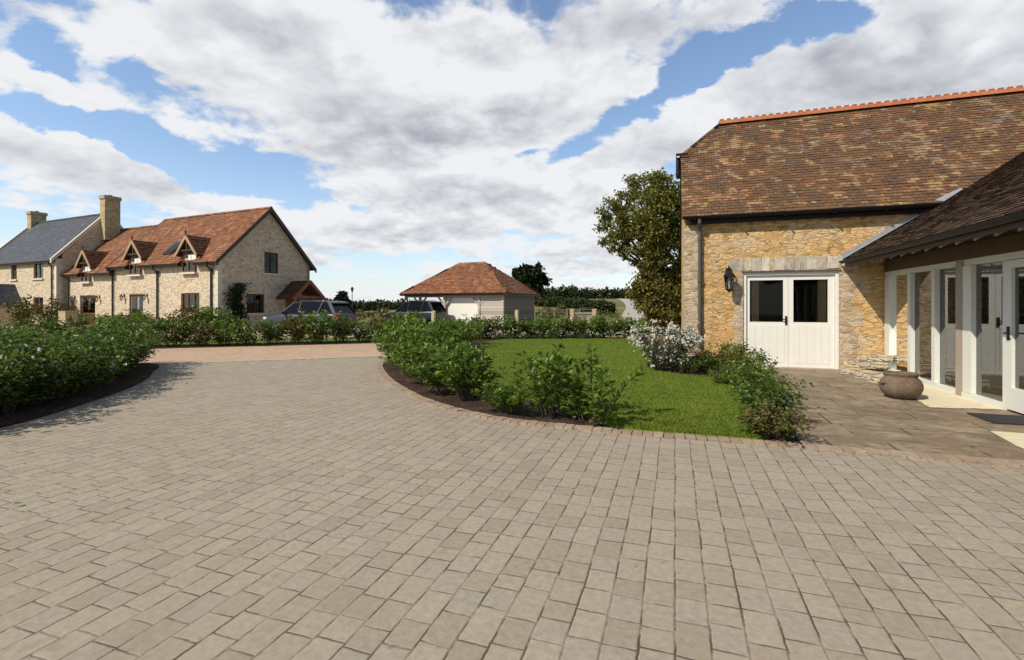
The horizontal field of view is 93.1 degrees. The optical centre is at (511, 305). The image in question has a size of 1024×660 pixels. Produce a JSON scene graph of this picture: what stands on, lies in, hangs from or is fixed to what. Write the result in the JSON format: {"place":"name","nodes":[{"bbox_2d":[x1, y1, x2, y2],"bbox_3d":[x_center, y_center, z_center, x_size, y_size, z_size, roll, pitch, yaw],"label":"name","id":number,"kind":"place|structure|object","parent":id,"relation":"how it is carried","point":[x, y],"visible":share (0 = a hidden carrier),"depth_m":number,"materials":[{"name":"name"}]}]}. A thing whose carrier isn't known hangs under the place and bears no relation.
{"place":"outdoors","nodes":[
{"label":"outdoors","id":0,"kind":"place"},
{"bbox_2d":[0,195,122,325],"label":"slate house","id":1,"kind":"structure","parent":0,"point":[39,254],"depth_m":35.08,"materials":[{"name":"stone"}]},
{"bbox_2d":[0,363,158,427],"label":"bed soil","id":2,"kind":"structure","parent":0,"point":[20,413],"depth_m":7.37,"materials":[{"name":"brown soil"}]},
{"bbox_2d":[0,346,34,390],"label":"rose shrub","id":3,"kind":"object","parent":2,"relation":"on","point":[5,359],"visible":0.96,"depth_m":5.86,"materials":[{"name":"green plant"}]},
{"bbox_2d":[0,325,69,414],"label":"rose shrub","id":4,"kind":"object","parent":2,"relation":"on","point":[7,401],"visible":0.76,"depth_m":6.45,"materials":[{"name":"green plant"}]},
{"bbox_2d":[1,328,102,370],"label":"rose shrub","id":5,"kind":"object","parent":2,"relation":"on","point":[29,337],"visible":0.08,"depth_m":7.96,"materials":[{"name":"green plant"}]},
{"bbox_2d":[2,326,114,404],"bbox_3d":[-6.917,0.870,7.156,1.507,1.113,1.566,0,0,-6],"label":"rose shrub","id":6,"kind":"object","parent":2,"relation":"on","point":[66,379],"visible":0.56,"depth_m":7.18,"materials":[{"name":"green plant"}]},
{"bbox_2d":[24,330,132,394],"bbox_3d":[-7.214,0.911,7.865,1.698,1.029,1.753,0,0,-31],"label":"rose shrub","id":7,"kind":"object","parent":2,"relation":"on","point":[104,360],"visible":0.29,"depth_m":7.85,"materials":[{"name":"green plant"}]},
{"bbox_2d":[37,326,145,364],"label":"rose shrub","id":8,"kind":"object","parent":2,"relation":"on","point":[64,332],"visible":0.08,"depth_m":9.55,"materials":[{"name":"green plant"}]},
{"bbox_2d":[44,329,152,385],"bbox_3d":[-7.378,0.925,8.515,1.443,1.000,1.721,0,0,22],"label":"rose shrub","id":9,"kind":"object","parent":2,"relation":"on","point":[126,349],"visible":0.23,"depth_m":8.72,"materials":[{"name":"green plant"}]},
{"bbox_2d":[55,321,157,380],"bbox_3d":[-7.856,0.872,9.360,1.486,1.107,1.608,0,0,-5],"label":"rose shrub","id":10,"kind":"object","parent":2,"relation":"on","point":[123,336],"visible":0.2,"depth_m":9.50,"materials":[{"name":"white plant"}]},
{"bbox_2d":[90,322,155,372],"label":"rose shrub","id":11,"kind":"object","parent":2,"relation":"on","point":[137,360],"visible":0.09,"depth_m":9.98,"materials":[{"name":"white plant"}]},
{"bbox_2d":[86,320,165,365],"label":"rose shrub","id":12,"kind":"object","parent":2,"relation":"on","point":[151,331],"visible":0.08,"depth_m":11.50,"materials":[{"name":"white plant"}]},
{"bbox_2d":[96,319,173,367],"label":"rose shrub","id":13,"kind":"object","parent":2,"relation":"on","point":[129,327],"visible":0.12,"depth_m":10.77,"materials":[{"name":"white plant"}]},
{"bbox_2d":[5,325,672,340],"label":"yard","id":14,"kind":"structure","parent":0,"point":[307,334],"depth_m":24.42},
{"bbox_2d":[1,294,43,325],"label":"rose shrub","id":15,"kind":"object","parent":14,"relation":"on","point":[23,312],"visible":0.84,"depth_m":32.18,"materials":[{"name":"green plant"}]},
{"bbox_2d":[31,296,78,320],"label":"rose shrub","id":16,"kind":"object","parent":14,"relation":"on","point":[59,306],"visible":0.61,"depth_m":31.90,"materials":[{"name":"green plant"}]},
{"bbox_2d":[58,311,78,327],"bbox_3d":[-26.152,0.885,28.567,0.820,1.090,0.640,0,0,24],"label":"planter box","id":17,"kind":"object","parent":14,"relation":"on","point":[63,315],"visible":0.53,"depth_m":28.35,"materials":[{"name":"beige stone"}]},
{"bbox_2d":[59,225,156,326],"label":"stone cottage","id":18,"kind":"structure","parent":14,"relation":"on","point":[87,275],"depth_m":32.58,"materials":[{"name":"stone"}]},
{"bbox_2d":[80,295,94,325],"bbox_3d":[-28.375,0.375,32.509,1.890,2.090,0.150,0,0,24],"label":"door","id":19,"kind":"structure","parent":18,"relation":"in","point":[87,302],"depth_m":32.52,"materials":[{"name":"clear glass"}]},
{"bbox_2d":[164,303,210,330],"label":"rose shrub","id":20,"kind":"object","parent":14,"relation":"on","point":[183,314],"visible":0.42,"depth_m":25.86,"materials":[{"name":"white plant"}]},
{"bbox_2d":[187,305,240,331],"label":"rose shrub","id":21,"kind":"object","parent":14,"relation":"on","point":[219,313],"visible":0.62,"depth_m":26.12,"materials":[{"name":"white plant"}]},
{"bbox_2d":[105,206,325,329],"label":"stone cottage","id":22,"kind":"structure","parent":14,"relation":"on","point":[168,265],"depth_m":29.69,"materials":[{"name":"stone"}]},
{"bbox_2d":[129,294,142,318],"bbox_3d":[-23.364,0.355,30.242,1.490,2.130,0.150,0,0,24],"label":"door","id":23,"kind":"structure","parent":22,"relation":"in","point":[136,299],"depth_m":30.27,"materials":[{"name":"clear glass"}]},
{"bbox_2d":[179,260,196,273],"bbox_3d":[-18.643,-2.190,27.892,1.370,0.800,0.140,0,0,24],"label":"window","id":24,"kind":"structure","parent":22,"relation":"in","point":[187,268],"depth_m":27.91,"materials":[{"name":"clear glass"}]},
{"bbox_2d":[178,293,198,314],"bbox_3d":[-18.587,-0.060,28.015,1.910,1.280,0.210,0,0,24],"label":"window","id":25,"kind":"structure","parent":22,"relation":"in","point":[188,299],"depth_m":28.15,"materials":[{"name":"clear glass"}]},
{"bbox_2d":[223,283,251,327],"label":"climbing plant","id":26,"kind":"object","parent":22,"relation":"attached to","point":[235,301],"visible":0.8,"depth_m":27.78,"materials":[{"name":"green plant"}]},
{"bbox_2d":[263,299,357,333],"bbox_3d":[-10.558,0.593,25.300,4.747,1.775,2.180,0,0,18],"label":"parked car","id":27,"kind":"object","parent":14,"relation":"on","point":[311,306],"visible":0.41,"depth_m":24.55,"materials":[{"name":"grey metal"}]},
{"bbox_2d":[154,335,602,348],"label":"bed soil","id":28,"kind":"structure","parent":0,"point":[267,344],"depth_m":17.93,"materials":[{"name":"brown soil"}]},
{"bbox_2d":[21,314,75,333],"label":"rose shrub","id":29,"kind":"object","parent":28,"relation":"on","point":[49,325],"visible":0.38,"depth_m":15.35,"materials":[{"name":"green plant"}]},
{"bbox_2d":[147,316,198,346],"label":"rose shrub","id":30,"kind":"object","parent":28,"relation":"on","point":[164,328],"visible":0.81,"depth_m":16.62,"materials":[{"name":"green plant"}]},
{"bbox_2d":[171,318,219,345],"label":"rose shrub","id":31,"kind":"object","parent":28,"relation":"on","point":[199,328],"visible":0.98,"depth_m":16.79,"materials":[{"name":"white plant"}]},
{"bbox_2d":[208,319,238,344],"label":"rose shrub","id":32,"kind":"object","parent":28,"relation":"on","point":[224,339],"visible":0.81,"depth_m":17.11,"materials":[{"name":"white plant"}]},
{"bbox_2d":[227,318,267,344],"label":"rose shrub","id":33,"kind":"object","parent":28,"relation":"on","point":[245,335],"visible":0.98,"depth_m":17.25,"materials":[{"name":"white plant"}]},
{"bbox_2d":[252,319,291,343],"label":"rose shrub","id":34,"kind":"object","parent":28,"relation":"on","point":[269,336],"visible":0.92,"depth_m":17.66,"materials":[{"name":"green plant"}]},
{"bbox_2d":[279,308,315,343],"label":"rose shrub","id":35,"kind":"object","parent":28,"relation":"on","point":[297,323],"visible":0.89,"depth_m":17.89,"materials":[{"name":"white plant"}]},
{"bbox_2d":[300,309,332,342],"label":"rose shrub","id":36,"kind":"object","parent":28,"relation":"on","point":[321,329],"visible":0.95,"depth_m":18.01,"materials":[{"name":"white plant"}]},
{"bbox_2d":[324,311,362,342],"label":"rose shrub","id":37,"kind":"object","parent":28,"relation":"on","point":[341,333],"visible":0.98,"depth_m":18.35,"materials":[{"name":"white plant"}]},
{"bbox_2d":[348,320,380,341],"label":"rose shrub","id":38,"kind":"object","parent":28,"relation":"on","point":[363,332],"visible":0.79,"depth_m":18.64,"materials":[{"name":"green plant"}]},
{"bbox_2d":[368,307,397,334],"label":"rose shrub","id":39,"kind":"object","parent":28,"relation":"on","point":[381,317],"visible":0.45,"depth_m":18.82,"materials":[{"name":"green plant"}]},
{"bbox_2d":[473,317,500,338],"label":"rose shrub","id":40,"kind":"object","parent":28,"relation":"on","point":[488,325],"visible":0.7,"depth_m":20.54,"materials":[{"name":"green plant"}]},
{"bbox_2d":[488,315,518,337],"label":"rose shrub","id":41,"kind":"object","parent":28,"relation":"on","point":[509,326],"visible":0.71,"depth_m":20.66,"materials":[{"name":"green plant"}]},
{"bbox_2d":[501,316,535,337],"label":"rose shrub","id":42,"kind":"object","parent":28,"relation":"on","point":[517,328],"visible":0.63,"depth_m":20.66,"materials":[{"name":"green plant"}]},
{"bbox_2d":[517,319,549,338],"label":"rose shrub","id":43,"kind":"object","parent":28,"relation":"on","point":[532,331],"visible":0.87,"depth_m":20.48,"materials":[{"name":"green plant"}]},
{"bbox_2d":[535,313,560,338],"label":"rose shrub","id":44,"kind":"object","parent":28,"relation":"on","point":[551,328],"visible":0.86,"depth_m":20.63,"materials":[{"name":"green plant"}]},
{"bbox_2d":[546,315,579,337],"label":"rose shrub","id":45,"kind":"object","parent":28,"relation":"on","point":[564,320],"visible":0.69,"depth_m":20.77,"materials":[{"name":"green plant"}]},
{"bbox_2d":[139,336,678,362],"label":"lane","id":46,"kind":"structure","parent":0,"point":[184,355],"depth_m":14.77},
{"bbox_2d":[155,330,677,344],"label":"verge","id":47,"kind":"structure","parent":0,"point":[259,340],"depth_m":18.90,"materials":[{"name":"plant"}]},
{"bbox_2d":[160,299,803,448],"bbox_3d":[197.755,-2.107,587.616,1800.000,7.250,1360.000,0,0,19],"label":"ground","id":48,"kind":"structure","parent":0,"point":[620,306],"depth_m":68.80,"materials":[{"name":"plant"}]},
{"bbox_2d":[333,290,358,309],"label":"bushy tree","id":49,"kind":"object","parent":48,"relation":"on","point":[342,296],"visible":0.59,"depth_m":61.43,"materials":[{"name":"green plant"}]},
{"bbox_2d":[312,298,409,310],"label":"hedge","id":50,"kind":"object","parent":48,"relation":"on","point":[376,304],"visible":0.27,"depth_m":94.56,"materials":[{"name":"green plant"}]},
{"bbox_2d":[384,301,447,324],"bbox_3d":[-7.007,0.552,34.801,4.597,1.855,2.170,0,0,24],"label":"parked car","id":51,"kind":"object","parent":48,"relation":"on","point":[425,308],"visible":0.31,"depth_m":33.86,"materials":[{"name":"grey paint"}]},
{"bbox_2d":[399,262,540,325],"bbox_3d":[-3.102,-0.950,37.722,8.981,4.800,6.681,0,0,24],"label":"carport","id":52,"kind":"object","parent":48,"relation":"on","point":[472,289],"visible":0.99,"depth_m":35.35,"materials":[{"name":"orange ceramic"}]},
{"bbox_2d":[447,297,477,322],"bbox_3d":[-3.551,0.425,34.945,2.670,1.950,0.050,0,0,24],"label":"cream door","id":53,"kind":"structure","parent":52,"relation":"in","point":[456,307],"depth_m":34.92,"materials":[{"name":"wood"}]},
{"bbox_2d":[355,301,621,319],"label":"scrub","id":54,"kind":"object","parent":48,"relation":"on","point":[362,315],"visible":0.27,"depth_m":57.27,"materials":[{"name":"green plant"}]},
{"bbox_2d":[511,261,552,298],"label":"round tree","id":55,"kind":"object","parent":48,"relation":"on","point":[535,277],"visible":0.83,"depth_m":84.01,"materials":[{"name":"green plant"}]},
{"bbox_2d":[534,296,616,313],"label":"thicket","id":56,"kind":"object","parent":48,"relation":"on","point":[578,303],"visible":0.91,"depth_m":69.73,"materials":[{"name":"plant"}]},
{"bbox_2d":[540,284,680,298],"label":"woodland","id":57,"kind":"object","parent":48,"relation":"on","point":[575,292],"visible":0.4,"depth_m":151.07,"materials":[{"name":"plant"}]},
{"bbox_2d":[592,166,681,333],"bbox_3d":[6.983,-2.678,23.779,5.802,8.680,3.461,0,0,-13],"label":"leafy tree","id":58,"kind":"object","parent":48,"relation":"on","point":[655,291],"visible":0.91,"depth_m":23.45,"materials":[{"name":"green plant"}]},
{"bbox_2d":[676,85,1023,374],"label":"stone barn","id":59,"kind":"structure","parent":48,"relation":"on","point":[780,214],"depth_m":11.28,"materials":[{"name":"ceramic"}]},
{"bbox_2d":[723,266,734,292],"bbox_3d":[5.058,-0.604,11.297,0.262,0.637,0.339,0,0,19],"label":"wall lantern","id":60,"kind":"object","parent":59,"relation":"attached to","point":[729,274],"depth_m":11.23,"materials":[{"name":"black metal"}]},
{"bbox_2d":[746,276,787,366],"bbox_3d":[5.926,0.370,11.270,0.873,2.100,0.107,0,0,19],"label":"door","id":61,"kind":"structure","parent":59,"relation":"in","point":[771,336],"depth_m":11.24,"materials":[{"name":"white paint"}]},
{"bbox_2d":[788,275,833,368],"bbox_3d":[6.785,0.370,11.008,0.911,2.100,0.056,0,0,19],"label":"door","id":62,"kind":"structure","parent":59,"relation":"in","point":[810,344],"depth_m":10.98,"materials":[{"name":"white paint"}]},
{"bbox_2d":[839,152,1023,413],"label":"glazed extension","id":63,"kind":"object","parent":48,"relation":"on","point":[965,233],"visible":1,"depth_m":7.71,"materials":[{"name":"ceramic"}]},
{"bbox_2d":[883,250,1023,409],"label":"window frame","id":64,"kind":"structure","parent":63,"relation":"in","point":[900,286],"depth_m":8.41,"materials":[{"name":"white paint"}]},
{"bbox_2d":[1003,258,1023,413],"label":"door","id":65,"kind":"structure","parent":63,"relation":"in","point":[1014,395],"depth_m":6.50,"materials":[{"name":"white paint"}]},
{"bbox_2d":[0,357,1023,659],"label":"drive","id":66,"kind":"structure","parent":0,"point":[332,509],"depth_m":3.01,"materials":[{"name":"stone"}]},
{"bbox_2d":[155,346,667,363],"bbox_3d":[-4.346,1.446,13.407,34.013,0.030,0.118,0,0,-19],"label":"edging","id":67,"kind":"object","parent":66,"relation":"on","point":[271,360],"visible":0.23,"depth_m":12.63,"materials":[{"name":"stone"}]},
{"bbox_2d":[376,341,1023,467],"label":"brick edging","id":68,"kind":"object","parent":66,"relation":"on","point":[385,376],"visible":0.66,"depth_m":5.17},
{"bbox_2d":[0,0,1023,302],"label":"sky","id":69,"kind":"structure","parent":0,"point":[399,144],"materials":[{"name":"white"}]},
{"bbox_2d":[383,337,801,445],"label":"bed soil","id":70,"kind":"structure","parent":0,"point":[524,412],"depth_m":7.06,"materials":[{"name":"brown soil"}]},
{"bbox_2d":[372,310,435,368],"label":"laurel shrub","id":71,"kind":"object","parent":70,"relation":"on","point":[386,330],"visible":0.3,"depth_m":10.82,"materials":[{"name":"green plant"}]},
{"bbox_2d":[378,320,450,376],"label":"laurel shrub","id":72,"kind":"object","parent":70,"relation":"on","point":[397,341],"visible":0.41,"depth_m":9.63,"materials":[{"name":"green plant"}]},
{"bbox_2d":[384,324,464,385],"bbox_3d":[-1.494,0.890,8.762,1.419,1.092,1.407,0,0,20],"label":"laurel shrub","id":73,"kind":"object","parent":70,"relation":"on","point":[413,344],"visible":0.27,"depth_m":8.66,"materials":[{"name":"green plant"}]},
{"bbox_2d":[413,318,459,349],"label":"laurel shrub","id":74,"kind":"object","parent":70,"relation":"on","point":[443,328],"visible":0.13,"depth_m":10.97,"materials":[{"name":"green plant"}]},
{"bbox_2d":[397,338,488,394],"bbox_3d":[-0.985,0.996,7.898,1.333,0.879,1.326,0,0,28],"label":"laurel shrub","id":75,"kind":"object","parent":70,"relation":"on","point":[423,370],"visible":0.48,"depth_m":7.74,"materials":[{"name":"green plant"}]},
{"bbox_2d":[447,317,478,346],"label":"laurel shrub","id":76,"kind":"object","parent":70,"relation":"on","point":[461,325],"visible":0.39,"depth_m":15.84,"materials":[{"name":"green plant"}]},
{"bbox_2d":[429,340,507,399],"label":"laurel shrub","id":77,"kind":"object","parent":70,"relation":"on","point":[459,380],"visible":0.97,"depth_m":7.28,"materials":[{"name":"green plant"}]},
{"bbox_2d":[463,319,484,344],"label":"laurel shrub","id":78,"kind":"object","parent":70,"relation":"on","point":[479,327],"visible":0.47,"depth_m":17.21,"materials":[{"name":"green plant"}]},
{"bbox_2d":[471,380,542,413],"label":"laurel shrub","id":79,"kind":"object","parent":70,"relation":"on","point":[508,398],"visible":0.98,"depth_m":6.39,"materials":[{"name":"green plant"}]},
{"bbox_2d":[510,343,602,417],"bbox_3d":[0.600,0.975,6.408,1.280,0.921,1.188,0,0,-14],"label":"laurel shrub","id":80,"kind":"object","parent":70,"relation":"on","point":[551,396],"visible":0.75,"depth_m":6.21,"materials":[{"name":"green plant"}]},
{"bbox_2d":[557,319,588,337],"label":"rose shrub","id":81,"kind":"object","parent":70,"relation":"on","point":[577,324],"visible":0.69,"depth_m":20.69,"materials":[{"name":"green plant"}]},
{"bbox_2d":[574,315,609,337],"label":"rose shrub","id":82,"kind":"object","parent":70,"relation":"on","point":[593,326],"visible":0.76,"depth_m":20.87,"materials":[{"name":"green plant"}]},
{"bbox_2d":[539,343,645,422],"bbox_3d":[0.872,0.949,6.095,1.310,0.974,1.196,0,0,31],"label":"laurel shrub","id":83,"kind":"object","parent":70,"relation":"on","point":[590,402],"visible":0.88,"depth_m":5.94,"materials":[{"name":"green plant"}]},
{"bbox_2d":[588,313,624,337],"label":"rose shrub","id":84,"kind":"object","parent":70,"relation":"on","point":[603,322],"visible":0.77,"depth_m":20.88,"materials":[{"name":"green plant"}]},
{"bbox_2d":[607,319,636,337],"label":"rose shrub","id":85,"kind":"object","parent":70,"relation":"on","point":[622,330],"visible":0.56,"depth_m":21.01,"materials":[{"name":"green plant"}]},
{"bbox_2d":[622,316,649,337],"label":"rose shrub","id":86,"kind":"object","parent":70,"relation":"on","point":[635,322],"visible":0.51,"depth_m":20.99,"materials":[{"name":"green plant"}]},
{"bbox_2d":[627,318,707,370],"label":"daisy bush","id":87,"kind":"object","parent":70,"relation":"on","point":[684,345],"visible":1,"depth_m":10.49,"materials":[{"name":"white plant"}]},
{"bbox_2d":[670,355,706,372],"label":"rose shrub","id":88,"kind":"object","parent":70,"relation":"on","point":[689,368],"visible":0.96,"depth_m":10.20,"materials":[{"name":"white plant"}]},
{"bbox_2d":[689,351,719,371],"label":"rose shrub","id":89,"kind":"object","parent":70,"relation":"on","point":[702,360],"visible":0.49,"depth_m":10.49,"materials":[{"name":"green plant"}]},
{"bbox_2d":[701,342,742,372],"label":"rose shrub","id":90,"kind":"object","parent":70,"relation":"on","point":[723,348],"visible":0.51,"depth_m":10.22,"materials":[{"name":"green plant"}]},
{"bbox_2d":[712,345,768,373],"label":"rose shrub","id":91,"kind":"object","parent":70,"relation":"on","point":[733,356],"visible":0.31,"depth_m":9.27,"materials":[{"name":"green plant"}]},
{"bbox_2d":[719,336,762,363],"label":"rose shrub","id":92,"kind":"object","parent":70,"relation":"on","point":[744,347],"visible":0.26,"depth_m":10.14,"materials":[{"name":"green plant"}]},
{"bbox_2d":[717,350,778,381],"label":"rose shrub","id":93,"kind":"object","parent":70,"relation":"on","point":[758,361],"visible":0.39,"depth_m":8.72,"materials":[{"name":"green plant"}]},
{"bbox_2d":[719,355,781,394],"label":"rose shrub","id":94,"kind":"object","parent":70,"relation":"on","point":[748,367],"visible":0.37,"depth_m":7.75,"materials":[{"name":"green plant"}]},
{"bbox_2d":[727,376,808,420],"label":"rose shrub","id":95,"kind":"object","parent":70,"relation":"on","point":[775,394],"visible":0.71,"depth_m":5.91,"materials":[{"name":"green plant"}]},
{"bbox_2d":[722,363,814,406],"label":"rose shrub","id":96,"kind":"object","parent":70,"relation":"on","point":[750,381],"visible":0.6,"depth_m":6.84,"materials":[{"name":"green plant"}]},
{"bbox_2d":[725,397,818,442],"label":"rose shrub","id":97,"kind":"object","parent":70,"relation":"on","point":[766,419],"visible":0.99,"depth_m":5.19,"materials":[{"name":"green plant"}]},
{"bbox_2d":[467,338,770,439],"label":"lawn","id":98,"kind":"structure","parent":0,"point":[652,390],"depth_m":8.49,"materials":[{"name":"plant"}]},
{"bbox_2d":[427,315,466,347],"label":"laurel shrub","id":99,"kind":"object","parent":98,"relation":"on","point":[446,323],"visible":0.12,"depth_m":13.25,"materials":[{"name":"green plant"}]},
{"bbox_2d":[707,366,738,384],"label":"rose shrub","id":100,"kind":"object","parent":98,"relation":"on","point":[716,376],"visible":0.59,"depth_m":8.71,"materials":[{"name":"green plant"}]},
{"bbox_2d":[619,299,669,328],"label":"track","id":101,"kind":"structure","parent":0,"point":[631,311],"depth_m":62.83,"materials":[{"name":"gravel"}]},
{"bbox_2d":[759,368,1023,459],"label":"patio","id":102,"kind":"structure","parent":0,"point":[848,410],"depth_m":5.95,"materials":[{"name":"stone"}]},
{"bbox_2d":[840,367,861,373],"bbox_3d":[7.161,1.384,10.248,0.423,0.107,0.322,0,0,19],"label":"stone","id":103,"kind":"object","parent":102,"relation":"on","point":[844,370],"visible":0.68,"depth_m":10.15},
{"bbox_2d":[859,362,890,368],"bbox_3d":[7.478,1.239,10.002,0.561,0.112,0.277,0,0,19],"label":"stone","id":104,"kind":"object","parent":103,"relation":"on","point":[875,365],"visible":1,"depth_m":9.90,"materials":[{"name":"stone"}]},
{"bbox_2d":[854,370,883,377],"bbox_3d":[7.104,1.373,9.646,0.531,0.130,0.334,0,0,19],"label":"stone","id":105,"kind":"object","parent":102,"relation":"on","point":[861,374],"visible":0.66,"depth_m":9.55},
{"bbox_2d":[879,371,923,399],"bbox_3d":[6.029,1.241,7.516,0.542,0.394,0.542,0,0,-40],"label":"clay pot","id":106,"kind":"object","parent":102,"relation":"on","point":[904,385],"visible":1,"depth_m":7.34,"materials":[{"name":"brown ceramic"}]},
{"bbox_2d":[917,384,998,408],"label":"pale slab","id":107,"kind":"structure","parent":102,"relation":"on","point":[929,396],"depth_m":7.29,"materials":[{"name":"stone"}]},
{"bbox_2d":[966,412,1023,424],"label":"door mat","id":108,"kind":"object","parent":102,"relation":"on","point":[1006,419],"depth_m":6.08,"materials":[{"name":"fabric"}]},
{"bbox_2d":[991,431,1023,448],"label":"pale slab","id":109,"kind":"structure","parent":102,"relation":"on","point":[1016,439],"depth_m":5.25,"materials":[{"name":"stone"}]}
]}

